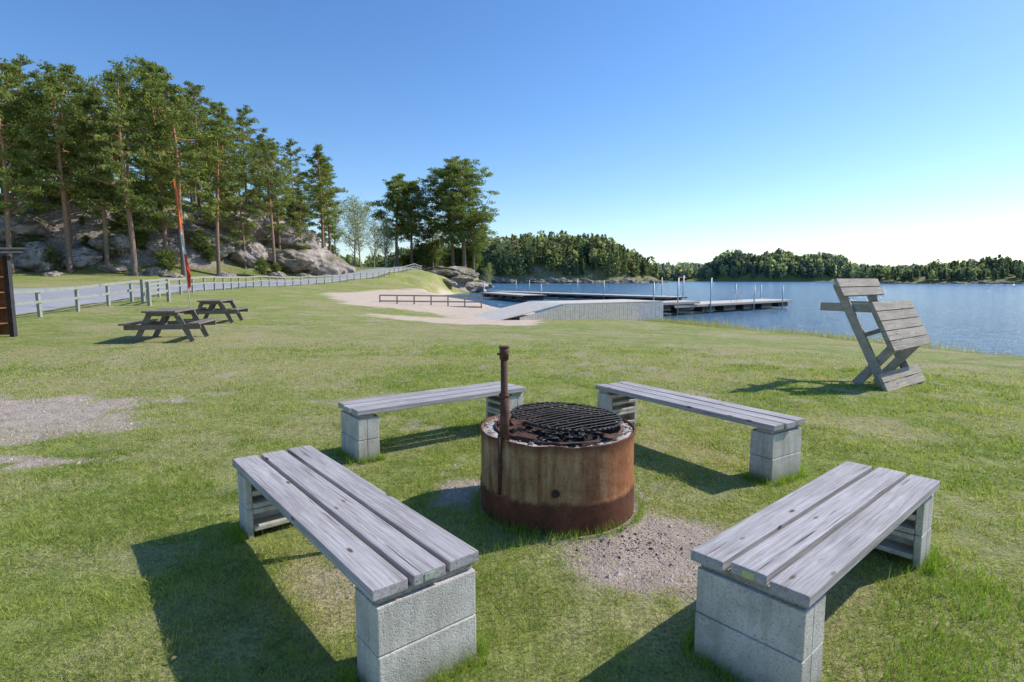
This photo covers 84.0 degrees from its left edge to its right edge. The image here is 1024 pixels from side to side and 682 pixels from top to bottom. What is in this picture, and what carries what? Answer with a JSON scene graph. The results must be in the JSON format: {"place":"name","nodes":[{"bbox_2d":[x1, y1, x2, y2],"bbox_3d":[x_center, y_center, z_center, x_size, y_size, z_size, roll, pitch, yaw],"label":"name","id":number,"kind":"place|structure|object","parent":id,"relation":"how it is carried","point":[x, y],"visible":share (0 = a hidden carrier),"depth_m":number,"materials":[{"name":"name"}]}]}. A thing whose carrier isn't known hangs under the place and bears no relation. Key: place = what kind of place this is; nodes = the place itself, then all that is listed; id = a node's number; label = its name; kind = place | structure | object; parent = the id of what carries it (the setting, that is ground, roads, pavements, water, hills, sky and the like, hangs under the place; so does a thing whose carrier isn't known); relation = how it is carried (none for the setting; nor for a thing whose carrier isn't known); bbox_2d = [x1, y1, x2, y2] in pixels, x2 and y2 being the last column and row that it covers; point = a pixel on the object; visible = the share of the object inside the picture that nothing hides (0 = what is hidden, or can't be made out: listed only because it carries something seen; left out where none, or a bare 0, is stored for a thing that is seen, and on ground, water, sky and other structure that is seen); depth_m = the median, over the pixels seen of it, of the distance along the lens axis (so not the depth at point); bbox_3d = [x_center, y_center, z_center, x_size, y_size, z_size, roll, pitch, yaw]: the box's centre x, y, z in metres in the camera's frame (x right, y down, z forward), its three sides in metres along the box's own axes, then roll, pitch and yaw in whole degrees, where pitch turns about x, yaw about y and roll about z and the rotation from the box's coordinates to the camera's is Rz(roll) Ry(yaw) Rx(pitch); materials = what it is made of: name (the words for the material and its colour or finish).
{"place":"outdoors","nodes":[
{"label":"outdoors","id":0,"kind":"place"},
{"bbox_2d":[13,267,420,314],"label":"road","id":1,"kind":"structure","parent":0,"point":[25,308],"depth_m":34.51,"materials":[{"name":"asphalt"}]},
{"bbox_2d":[0,378,1020,672],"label":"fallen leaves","id":2,"kind":"object","parent":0,"point":[414,484],"visible":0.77,"depth_m":4.10,"materials":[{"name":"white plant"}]},
{"bbox_2d":[0,190,1023,681],"bbox_3d":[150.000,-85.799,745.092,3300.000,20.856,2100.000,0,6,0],"label":"ground","id":3,"kind":"structure","parent":0,"point":[346,312],"depth_m":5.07,"materials":[{"name":"green plant"}]},
{"bbox_2d":[0,247,26,336],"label":"wooden kiosk","id":4,"kind":"object","parent":3,"relation":"on","point":[8,324],"visible":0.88,"depth_m":14.11,"materials":[{"name":"wood"}]},
{"bbox_2d":[1,53,45,180],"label":"pine tree","id":5,"kind":"object","parent":3,"relation":"on","point":[21,75],"visible":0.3,"depth_m":65.43,"materials":[{"name":"green plant"}]},
{"bbox_2d":[0,74,47,273],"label":"pine tree","id":6,"kind":"object","parent":3,"relation":"on","point":[6,186],"visible":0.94,"depth_m":54.40,"materials":[{"name":"green plant"}]},
{"bbox_2d":[0,63,50,212],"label":"pine tree","id":7,"kind":"object","parent":3,"relation":"on","point":[15,94],"visible":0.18,"depth_m":60.86,"materials":[{"name":"green plant"}]},
{"bbox_2d":[0,212,59,243],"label":"granite rock","id":8,"kind":"object","parent":3,"relation":"on","point":[24,225],"visible":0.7,"depth_m":59.57,"materials":[{"name":"stone"}]},
{"bbox_2d":[0,58,60,241],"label":"pine tree","id":9,"kind":"object","parent":3,"relation":"on","point":[10,77],"visible":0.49,"depth_m":58.11,"materials":[{"name":"green plant"}]},
{"bbox_2d":[5,241,62,271],"bbox_3d":[-50.067,-8.525,60.010,5.441,4.007,8.554,-4,7,-33],"label":"granite rock","id":10,"kind":"object","parent":3,"relation":"on","point":[29,259],"visible":0.48,"depth_m":57.17,"materials":[{"name":"stone"}]},
{"bbox_2d":[40,246,62,270],"bbox_3d":[-46.946,-8.085,57.930,2.075,3.264,2.184,5,8,40],"label":"juniper bush","id":11,"kind":"object","parent":3,"relation":"on","point":[50,250],"visible":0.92,"depth_m":57.77,"materials":[{"name":"green plant"}]},
{"bbox_2d":[22,63,97,206],"bbox_3d":[-50.353,-22.712,63.597,7.287,15.724,6.772,-5,8,-41],"label":"pine tree","id":12,"kind":"object","parent":3,"relation":"on","point":[74,84],"visible":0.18,"depth_m":63.27,"materials":[{"name":"green plant"}]},
{"bbox_2d":[12,70,108,272],"bbox_3d":[-45.327,-16.670,57.524,8.277,20.819,7.328,6,9,43],"label":"pine tree","id":13,"kind":"object","parent":3,"relation":"on","point":[49,82],"visible":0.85,"depth_m":56.61,"materials":[{"name":"green plant"}]},
{"bbox_2d":[10,59,126,248],"bbox_3d":[-47.796,-19.125,61.067,10.324,20.507,9.687,5,8,38],"label":"pine tree","id":14,"kind":"object","parent":3,"relation":"on","point":[49,68],"visible":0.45,"depth_m":60.20,"materials":[{"name":"green plant"}]},
{"bbox_2d":[57,247,103,268],"bbox_3d":[-46.401,-8.722,60.842,5.101,2.490,4.323,-9,17,-24],"label":"granite rock","id":15,"kind":"object","parent":3,"relation":"on","point":[82,257],"visible":0.67,"depth_m":59.98,"materials":[{"name":"stone"}]},
{"bbox_2d":[63,86,131,271],"bbox_3d":[-43.836,-16.587,60.320,5.869,19.732,6.962,-4,7,-32],"label":"pine tree","id":16,"kind":"object","parent":3,"relation":"on","point":[79,126],"visible":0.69,"depth_m":59.07,"materials":[{"name":"green plant"}]},
{"bbox_2d":[97,264,127,271],"bbox_3d":[-42.787,-7.763,61.081,2.829,1.053,1.861,-1,6,-11],"label":"granite rock","id":17,"kind":"object","parent":3,"relation":"on","point":[114,268],"visible":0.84,"depth_m":60.42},
{"bbox_2d":[94,233,136,256],"bbox_3d":[-44.127,-10.544,63.378,3.869,2.975,5.109,3,9,-32],"label":"granite rock","id":18,"kind":"object","parent":3,"relation":"on","point":[120,241],"visible":0.59,"depth_m":61.85,"materials":[{"name":"stone"}]},
{"bbox_2d":[111,212,127,228],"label":"juniper bush","id":19,"kind":"object","parent":3,"relation":"on","point":[121,217],"visible":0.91,"depth_m":66.36,"materials":[{"name":"green plant"}]},
{"bbox_2d":[103,79,138,197],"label":"pine tree","id":20,"kind":"object","parent":3,"relation":"on","point":[127,146],"visible":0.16,"depth_m":74.75,"materials":[{"name":"green plant"}]},
{"bbox_2d":[64,60,178,275],"bbox_3d":[-39.790,-16.906,58.294,9.289,21.949,8.639,2,7,18],"label":"pine tree","id":21,"kind":"object","parent":3,"relation":"on","point":[110,78],"visible":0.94,"depth_m":57.27,"materials":[{"name":"green plant"}]},
{"bbox_2d":[107,54,183,181],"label":"pine tree","id":22,"kind":"object","parent":3,"relation":"on","point":[133,60],"visible":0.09,"depth_m":71.84,"materials":[{"name":"green plant"}]},
{"bbox_2d":[110,61,191,231],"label":"pine tree","id":23,"kind":"object","parent":3,"relation":"on","point":[166,75],"visible":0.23,"depth_m":65.22,"materials":[{"name":"green plant"}]},
{"bbox_2d":[110,58,191,201],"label":"pine tree","id":24,"kind":"object","parent":3,"relation":"on","point":[141,60],"visible":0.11,"depth_m":68.83,"materials":[{"name":"green plant"}]},
{"bbox_2d":[109,64,194,266],"bbox_3d":[-38.617,-18.420,62.920,7.852,22.575,8.449,-1,6,-11],"label":"pine tree","id":25,"kind":"object","parent":3,"relation":"on","point":[159,217],"visible":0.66,"depth_m":61.21,"materials":[{"name":"green plant"}]},
{"bbox_2d":[140,279,170,305],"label":"wooden gate","id":26,"kind":"structure","parent":3,"relation":"on","point":[149,292],"depth_m":25.07,"materials":[{"name":"grey wood"}]},
{"bbox_2d":[141,266,170,275],"bbox_3d":[-38.695,-7.319,61.935,3.282,1.754,2.779,-7,11,22],"label":"granite rock","id":27,"kind":"object","parent":3,"relation":"on","point":[155,270],"visible":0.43,"depth_m":60.90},
{"bbox_2d":[143,239,179,256],"bbox_3d":[-40.237,-10.408,65.323,4.160,2.250,4.220,1,0,12],"label":"granite rock","id":28,"kind":"object","parent":3,"relation":"on","point":[154,246],"visible":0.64,"depth_m":63.85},
{"bbox_2d":[148,248,181,270],"bbox_3d":[-37.659,-8.288,61.443,3.361,3.612,3.334,0,6,4],"label":"juniper bush","id":29,"kind":"object","parent":3,"relation":"on","point":[168,260],"visible":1,"depth_m":61.29,"materials":[{"name":"green plant"}]},
{"bbox_2d":[118,307,218,341],"bbox_3d":[-8.500,-0.409,14.239,1.714,0.776,1.750,-1,6,-13],"label":"picnic table","id":30,"kind":"object","parent":3,"relation":"on","point":[147,322],"visible":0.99,"depth_m":13.71,"materials":[{"name":"grey wood"}]},
{"bbox_2d":[147,218,197,233],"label":"granite rock","id":31,"kind":"object","parent":3,"relation":"on","point":[189,225],"visible":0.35,"depth_m":67.33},
{"bbox_2d":[125,78,223,275],"bbox_3d":[-35.969,-17.067,61.707,9.149,21.398,8.100,-5,8,-41],"label":"pine tree","id":32,"kind":"object","parent":3,"relation":"on","point":[181,173],"visible":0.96,"depth_m":60.39,"materials":[{"name":"green plant"}]},
{"bbox_2d":[173,179,190,306],"bbox_3d":[-13.703,-3.971,23.712,0.479,5.452,0.096,0,6,0],"label":"beach flag","id":33,"kind":"object","parent":3,"relation":"on","point":[187,273],"visible":0.92,"depth_m":23.75,"materials":[{"name":"red fabric"}]},
{"bbox_2d":[172,118,205,201],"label":"pine tree","id":34,"kind":"object","parent":3,"relation":"on","point":[193,183],"visible":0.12,"depth_m":84.78,"materials":[{"name":"green plant"}]},
{"bbox_2d":[179,87,204,201],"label":"pine tree","id":35,"kind":"object","parent":3,"relation":"on","point":[188,97],"visible":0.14,"depth_m":87.65,"materials":[{"name":"green plant"}]},
{"bbox_2d":[177,81,219,206],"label":"pine tree","id":36,"kind":"object","parent":3,"relation":"on","point":[195,92],"visible":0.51,"depth_m":74.86,"materials":[{"name":"green plant"}]},
{"bbox_2d":[185,228,214,254],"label":"juniper bush","id":37,"kind":"object","parent":3,"relation":"on","point":[198,233],"visible":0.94,"depth_m":66.47,"materials":[{"name":"green plant"}]},
{"bbox_2d":[187,213,219,227],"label":"granite rock","id":38,"kind":"object","parent":3,"relation":"on","point":[197,217],"visible":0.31,"depth_m":70.82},
{"bbox_2d":[184,231,234,257],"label":"granite rock","id":39,"kind":"object","parent":3,"relation":"on","point":[225,249],"visible":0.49,"depth_m":67.61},
{"bbox_2d":[184,299,249,322],"bbox_3d":[-10.150,-1.035,19.603,1.714,0.776,1.750,-1,6,-11],"label":"picnic table","id":40,"kind":"object","parent":3,"relation":"on","point":[223,309],"visible":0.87,"depth_m":19.09,"materials":[{"name":"brown wood"}]},
{"bbox_2d":[14,263,421,316],"bbox_3d":[-19.007,-6.525,54.807,6.590,4.185,98.483,0,6,0],"label":"roadside fence","id":41,"kind":"object","parent":3,"relation":"on","point":[39,301],"visible":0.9,"depth_m":27.14,"materials":[{"name":"grey wood"}]},
{"bbox_2d":[190,116,253,272],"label":"pine tree","id":42,"kind":"object","parent":3,"relation":"on","point":[211,210],"visible":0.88,"depth_m":65.15,"materials":[{"name":"green plant"}]},
{"bbox_2d":[202,102,245,179],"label":"pine tree","id":43,"kind":"object","parent":3,"relation":"on","point":[224,112],"visible":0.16,"depth_m":84.50,"materials":[{"name":"green plant"}]},
{"bbox_2d":[195,102,260,208],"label":"pine tree","id":44,"kind":"object","parent":3,"relation":"on","point":[227,123],"visible":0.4,"depth_m":72.62,"materials":[{"name":"green plant"}]},
{"bbox_2d":[222,104,261,201],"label":"pine tree","id":45,"kind":"object","parent":3,"relation":"on","point":[240,121],"visible":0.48,"depth_m":76.50,"materials":[{"name":"green plant"}]},
{"bbox_2d":[215,160,269,268],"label":"pine tree","id":46,"kind":"object","parent":3,"relation":"on","point":[240,185],"visible":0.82,"depth_m":69.36,"materials":[{"name":"green plant"}]},
{"bbox_2d":[214,210,271,241],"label":"granite rock","id":47,"kind":"object","parent":3,"relation":"on","point":[257,232],"visible":0.32,"depth_m":74.16,"materials":[{"name":"stone"}]},
{"bbox_2d":[227,241,267,266],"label":"granite rock","id":48,"kind":"object","parent":3,"relation":"on","point":[251,254],"visible":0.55,"depth_m":70.61,"materials":[{"name":"stone"}]},
{"bbox_2d":[235,127,282,192],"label":"pine tree","id":49,"kind":"object","parent":3,"relation":"on","point":[260,136],"visible":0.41,"depth_m":88.91,"materials":[{"name":"green plant"}]},
{"bbox_2d":[253,257,269,275],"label":"juniper bush","id":50,"kind":"object","parent":3,"relation":"on","point":[261,264],"visible":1,"depth_m":68.94,"materials":[{"name":"green plant"}]},
{"bbox_2d":[231,139,298,271],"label":"pine tree","id":51,"kind":"object","parent":3,"relation":"on","point":[252,165],"visible":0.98,"depth_m":70.33,"materials":[{"name":"green plant"}]},
{"bbox_2d":[251,142,303,249],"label":"pine tree","id":52,"kind":"object","parent":3,"relation":"on","point":[278,225],"visible":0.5,"depth_m":76.01,"materials":[{"name":"green plant"}]},
{"bbox_2d":[265,248,314,272],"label":"granite rock","id":53,"kind":"object","parent":3,"relation":"on","point":[292,260],"visible":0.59,"depth_m":74.36,"materials":[{"name":"stone"}]},
{"bbox_2d":[274,138,306,218],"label":"pine tree","id":54,"kind":"object","parent":3,"relation":"on","point":[289,143],"visible":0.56,"depth_m":85.24,"materials":[{"name":"green plant"}]},
{"bbox_2d":[268,223,327,250],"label":"granite rock","id":55,"kind":"object","parent":3,"relation":"on","point":[287,238],"visible":0.23,"depth_m":78.70,"materials":[{"name":"stone"}]},
{"bbox_2d":[283,167,314,227],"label":"pine tree","id":56,"kind":"object","parent":3,"relation":"on","point":[297,170],"visible":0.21,"depth_m":115.92,"materials":[{"name":"green plant"}]},
{"bbox_2d":[285,194,315,249],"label":"pine tree","id":57,"kind":"object","parent":3,"relation":"on","point":[297,220],"visible":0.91,"depth_m":78.77,"materials":[{"name":"green plant"}]},
{"bbox_2d":[297,143,344,247],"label":"pine tree","id":58,"kind":"object","parent":3,"relation":"on","point":[323,170],"visible":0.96,"depth_m":82.25,"materials":[{"name":"green plant"}]},
{"bbox_2d":[297,247,345,275],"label":"granite rock","id":59,"kind":"object","parent":3,"relation":"on","point":[327,262],"visible":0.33,"depth_m":78.71,"materials":[{"name":"stone"}]},
{"bbox_2d":[302,154,344,246],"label":"pine tree","id":60,"kind":"object","parent":3,"relation":"on","point":[312,205],"visible":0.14,"depth_m":91.75,"materials":[{"name":"green plant"}]},
{"bbox_2d":[307,165,355,251],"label":"pine tree","id":61,"kind":"object","parent":3,"relation":"on","point":[329,230],"visible":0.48,"depth_m":88.17,"materials":[{"name":"green plant"}]},
{"bbox_2d":[325,203,354,251],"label":"birch tree","id":62,"kind":"object","parent":3,"relation":"on","point":[334,241],"visible":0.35,"depth_m":99.08,"materials":[{"name":"green plant"}]},
{"bbox_2d":[232,445,477,681],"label":"park bench","id":63,"kind":"object","parent":3,"relation":"on","point":[407,572],"visible":0.98,"depth_m":2.39,"materials":[{"name":"grey wood"}]},
{"bbox_2d":[336,194,375,266],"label":"birch tree","id":64,"kind":"object","parent":3,"relation":"on","point":[346,206],"visible":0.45,"depth_m":105.69,"materials":[{"name":"green plant"}]},
{"bbox_2d":[336,200,378,266],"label":"birch tree","id":65,"kind":"object","parent":3,"relation":"on","point":[355,227],"visible":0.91,"depth_m":102.03,"materials":[{"name":"green plant"}]},
{"bbox_2d":[0,393,731,616],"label":"gravel","id":66,"kind":"structure","parent":3,"relation":"on","point":[619,573],"depth_m":3.75,"materials":[{"name":"gravel"}]},
{"bbox_2d":[360,219,382,266],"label":"birch tree","id":67,"kind":"object","parent":3,"relation":"on","point":[368,244],"visible":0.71,"depth_m":123.35,"materials":[{"name":"green plant"}]},
{"bbox_2d":[338,250,405,266],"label":"shore forest","id":68,"kind":"object","parent":3,"relation":"on","point":[348,259],"visible":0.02,"depth_m":390.49,"materials":[{"name":"green"}]},
{"bbox_2d":[370,217,398,266],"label":"birch tree","id":69,"kind":"object","parent":3,"relation":"on","point":[385,233],"visible":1,"depth_m":109.92,"materials":[{"name":"green plant"}]},
{"bbox_2d":[363,173,429,266],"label":"pine tree","id":70,"kind":"object","parent":3,"relation":"on","point":[391,185],"visible":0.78,"depth_m":113.75,"materials":[{"name":"green plant"}]},
{"bbox_2d":[387,180,440,266],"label":"pine tree","id":71,"kind":"object","parent":3,"relation":"on","point":[414,233],"visible":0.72,"depth_m":114.42,"materials":[{"name":"green plant"}]},
{"bbox_2d":[412,242,436,267],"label":"juniper bush","id":72,"kind":"object","parent":3,"relation":"on","point":[421,250],"visible":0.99,"depth_m":118.48,"materials":[{"name":"green plant"}]},
{"bbox_2d":[415,214,445,266],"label":"pine tree","id":73,"kind":"object","parent":3,"relation":"on","point":[436,242],"visible":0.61,"depth_m":120.42,"materials":[{"name":"green plant"}]},
{"bbox_2d":[379,295,481,307],"bbox_3d":[-5.439,-2.564,38.293,6.858,1.143,0.127,-1,6,-6],"label":"beach railing","id":74,"kind":"object","parent":3,"relation":"on","point":[430,301],"visible":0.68,"depth_m":38.27,"materials":[{"name":"beige wood"}]},
{"bbox_2d":[338,381,525,461],"bbox_3d":[-0.738,0.790,5.665,1.863,0.532,0.465,-5,8,-36],"label":"park bench","id":75,"kind":"object","parent":3,"relation":"on","point":[359,427],"visible":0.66,"depth_m":5.27,"materials":[{"name":"grey wood"}]},
{"bbox_2d":[427,269,459,276],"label":"granite rock","id":76,"kind":"object","parent":3,"relation":"on","point":[446,272],"visible":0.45,"depth_m":102.05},
{"bbox_2d":[416,164,482,265],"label":"pine tree","id":77,"kind":"object","parent":3,"relation":"on","point":[437,226],"visible":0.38,"depth_m":115.16,"materials":[{"name":"green plant"}]},
{"bbox_2d":[443,246,461,265],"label":"juniper bush","id":78,"kind":"object","parent":3,"relation":"on","point":[457,256],"visible":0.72,"depth_m":119.94,"materials":[{"name":"green plant"}]},
{"bbox_2d":[415,155,499,266],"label":"pine tree","id":79,"kind":"object","parent":3,"relation":"on","point":[457,208],"visible":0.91,"depth_m":112.79,"materials":[{"name":"green plant"}]},
{"bbox_2d":[448,275,473,282],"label":"granite rock","id":80,"kind":"object","parent":3,"relation":"on","point":[461,278],"visible":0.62,"depth_m":102.89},
{"bbox_2d":[450,266,479,278],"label":"granite rock","id":81,"kind":"object","parent":3,"relation":"on","point":[461,270],"visible":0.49,"depth_m":107.43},
{"bbox_2d":[460,243,484,268],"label":"juniper bush","id":82,"kind":"object","parent":3,"relation":"on","point":[472,254],"visible":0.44,"depth_m":120.07,"materials":[{"name":"green plant"}]},
{"bbox_2d":[453,207,495,269],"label":"pine tree","id":83,"kind":"object","parent":3,"relation":"on","point":[473,248],"visible":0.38,"depth_m":117.72,"materials":[{"name":"green plant"}]},
{"bbox_2d":[464,280,488,292],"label":"granite rock","id":84,"kind":"object","parent":3,"relation":"on","point":[472,286],"visible":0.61,"depth_m":107.45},
{"bbox_2d":[363,230,658,276],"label":"headland forest","id":85,"kind":"object","parent":3,"relation":"on","point":[554,251],"visible":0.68,"depth_m":357.52,"materials":[{"name":"green"}]},
{"bbox_2d":[480,345,635,536],"bbox_3d":[0.321,0.594,4.042,1.096,1.205,1.100,0,6,0],"label":"fire pit barrel","id":86,"kind":"object","parent":3,"relation":"on","point":[552,466],"visible":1,"depth_m":3.64,"materials":[{"name":"metal"}]},
{"bbox_2d":[472,299,662,320],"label":"bathing jetty","id":87,"kind":"object","parent":3,"relation":"on","point":[625,309],"visible":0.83,"depth_m":32.60,"materials":[{"name":"concrete"}]},
{"bbox_2d":[222,415,1023,681],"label":"long grass","id":88,"kind":"structure","parent":3,"relation":"on","point":[931,566],"depth_m":2.78,"materials":[{"name":"green"}]},
{"bbox_2d":[558,528,699,566],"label":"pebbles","id":89,"kind":"object","parent":3,"relation":"on","point":[650,548],"visible":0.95,"depth_m":3.43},
{"bbox_2d":[362,261,959,276],"bbox_3d":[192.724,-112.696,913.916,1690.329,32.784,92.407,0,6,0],"label":"horizon forest","id":90,"kind":"object","parent":3,"relation":"on","point":[693,264],"visible":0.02,"depth_m":905.58,"materials":[{"name":"green"}]},
{"bbox_2d":[649,264,700,279],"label":"shore forest","id":91,"kind":"object","parent":3,"relation":"on","point":[680,270],"visible":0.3,"depth_m":723.33,"materials":[{"name":"green"}]},
{"bbox_2d":[595,381,804,483],"bbox_3d":[1.645,0.814,5.395,0.443,0.533,2.067,-4,7,-33],"label":"park bench","id":92,"kind":"object","parent":3,"relation":"on","point":[775,443],"visible":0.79,"depth_m":4.73,"materials":[{"name":"grey wood"}]},
{"bbox_2d":[695,248,856,278],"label":"shore forest","id":93,"kind":"object","parent":3,"relation":"on","point":[776,262],"visible":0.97,"depth_m":593.98,"materials":[{"name":"green"}]},
{"bbox_2d":[691,461,939,681],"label":"park bench","id":94,"kind":"object","parent":3,"relation":"on","point":[770,576],"visible":0.95,"depth_m":2.38,"materials":[{"name":"grey wood"}]},
{"bbox_2d":[636,314,1023,357],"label":"shore reeds","id":95,"kind":"object","parent":3,"relation":"on","point":[718,325],"visible":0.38,"depth_m":23.95,"materials":[{"name":"green plant"}]},
{"bbox_2d":[820,279,931,391],"bbox_3d":[5.733,-0.118,8.967,1.590,1.817,0.822,-5,-18,-38],"label":"picnic table","id":96,"kind":"object","parent":3,"relation":"on","point":[884,313],"visible":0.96,"depth_m":8.68,"materials":[{"name":"beige wood"}]},
{"bbox_2d":[839,254,1023,281],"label":"shore forest","id":97,"kind":"object","parent":3,"relation":"on","point":[988,266],"visible":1,"depth_m":331.70,"materials":[{"name":"green"}]},
{"bbox_2d":[0,0,1023,266],"label":"sky","id":98,"kind":"structure","parent":0,"point":[871,132],"materials":[{"name":"blue"}]},
{"bbox_2d":[450,281,1023,356],"bbox_3d":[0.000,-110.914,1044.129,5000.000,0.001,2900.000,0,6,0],"label":"water","id":99,"kind":"structure","parent":0,"point":[985,318],"depth_m":54.39,"materials":[{"name":"liquid"}]},
{"bbox_2d":[480,292,546,299],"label":"floating pontoon","id":100,"kind":"object","parent":99,"relation":"on","point":[516,296],"visible":0.97,"depth_m":65.61,"materials":[{"name":"beige wood"}]},
{"bbox_2d":[489,278,687,300],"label":"floating pontoon","id":101,"kind":"object","parent":99,"relation":"on","point":[577,295],"visible":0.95,"depth_m":66.48,"materials":[{"name":"beige wood"}]},
{"bbox_2d":[663,300,699,310],"bbox_3d":[10.792,-2.483,39.972,5.482,0.582,1.850,-5,8,-38],"label":"floating pontoon","id":102,"kind":"object","parent":99,"relation":"on","point":[667,306],"visible":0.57,"depth_m":39.85,"materials":[{"name":"beige wood"}]},
{"bbox_2d":[653,275,791,314],"bbox_3d":[17.084,-3.322,45.862,17.696,3.900,3.025,-5,8,-40],"label":"floating pontoon","id":103,"kind":"object","parent":99,"relation":"on","point":[710,306],"visible":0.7,"depth_m":44.29,"materials":[{"name":"beige wood"}]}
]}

